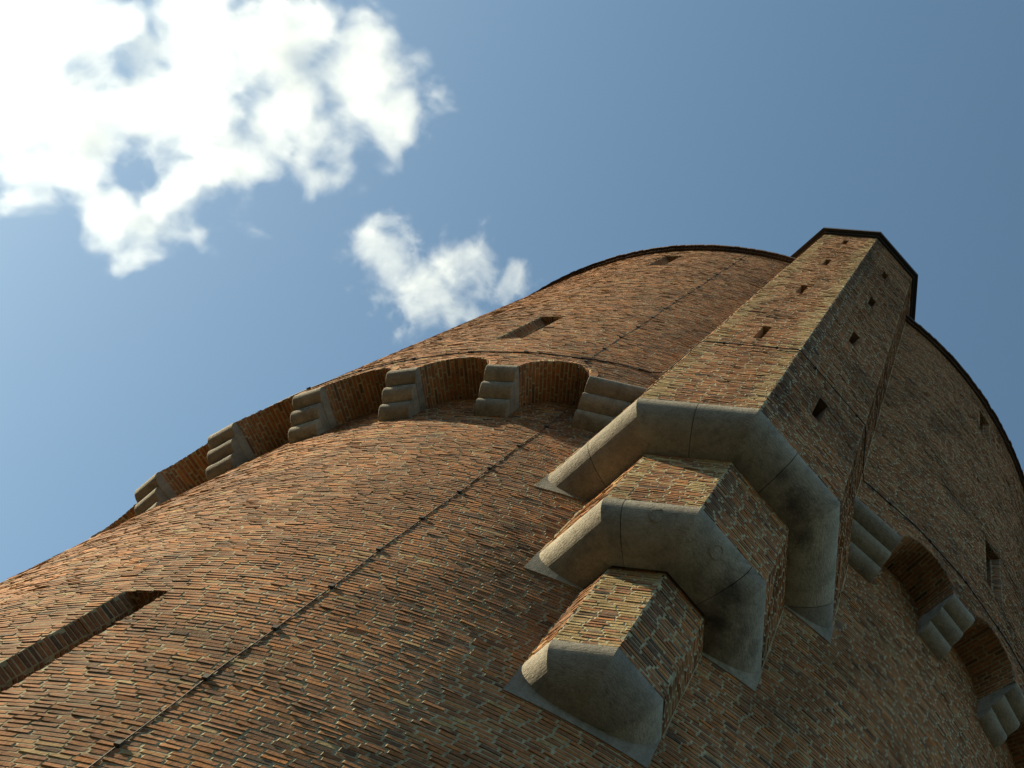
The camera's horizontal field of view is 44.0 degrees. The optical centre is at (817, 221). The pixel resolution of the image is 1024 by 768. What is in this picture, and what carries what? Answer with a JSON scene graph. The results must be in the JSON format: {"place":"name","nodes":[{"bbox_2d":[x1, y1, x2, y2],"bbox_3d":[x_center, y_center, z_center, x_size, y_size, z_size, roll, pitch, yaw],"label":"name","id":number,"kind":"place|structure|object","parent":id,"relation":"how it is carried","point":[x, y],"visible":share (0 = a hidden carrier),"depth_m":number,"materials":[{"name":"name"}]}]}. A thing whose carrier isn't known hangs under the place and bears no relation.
{"place":"outdoors","nodes":[
{"label":"outdoors","id":0,"kind":"place"},
{"bbox_2d":[0,0,1023,582],"label":"sky","id":1,"kind":"structure","parent":0,"point":[214,213],"materials":[{"name":"blue"}]},
{"bbox_3d":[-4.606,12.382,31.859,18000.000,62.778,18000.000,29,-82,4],"label":"ground","id":2,"kind":"structure","parent":0,"visible":0},
{"bbox_2d":[0,227,1023,767],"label":"brick tower","id":3,"kind":"structure","parent":2,"relation":"on","point":[716,553],"depth_m":16.47,"materials":[{"name":"brick"}]},
{"bbox_2d":[0,591,167,693],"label":"slit window","id":4,"kind":"structure","parent":3,"relation":"in","point":[35,657],"depth_m":12.36,"materials":[{"name":"brown brick"}]},
{"bbox_2d":[88,258,741,767],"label":"lightning conductor","id":5,"kind":"object","parent":3,"relation":"attached to","point":[208,676],"visible":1,"depth_m":13.46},
{"bbox_2d":[497,316,564,377],"bbox_3d":[-5.965,2.621,25.221,0.572,2.554,0.806,-3,-85,7],"label":"slit window","id":6,"kind":"structure","parent":3,"relation":"in","point":[531,327],"depth_m":25.64,"materials":[{"name":"brown brick"}]},
{"bbox_2d":[258,341,1023,671],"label":"ring cable","id":7,"kind":"object","parent":3,"relation":"attached to","point":[668,369],"visible":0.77,"depth_m":21.90,"materials":[{"name":"black metal"}]},
{"bbox_2d":[646,255,682,265],"bbox_3d":[-4.592,1.590,36.334,0.572,2.364,0.807,-3,-85,7],"label":"slit window","id":8,"kind":"structure","parent":3,"relation":"in","point":[667,259],"depth_m":37.10,"materials":[{"name":"brown brick"}]},
{"bbox_2d":[979,409,990,444],"bbox_3d":[4.635,6.314,35.632,0.572,2.364,0.806,57,-81,-1],"label":"slit window","id":9,"kind":"structure","parent":3,"relation":"in","point":[984,425],"depth_m":36.38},
{"bbox_2d":[985,538,1002,606],"bbox_3d":[3.264,7.344,24.519,0.572,2.554,0.808,57,-81,-1],"label":"slit window","id":10,"kind":"structure","parent":3,"relation":"in","point":[992,560],"depth_m":24.99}
]}

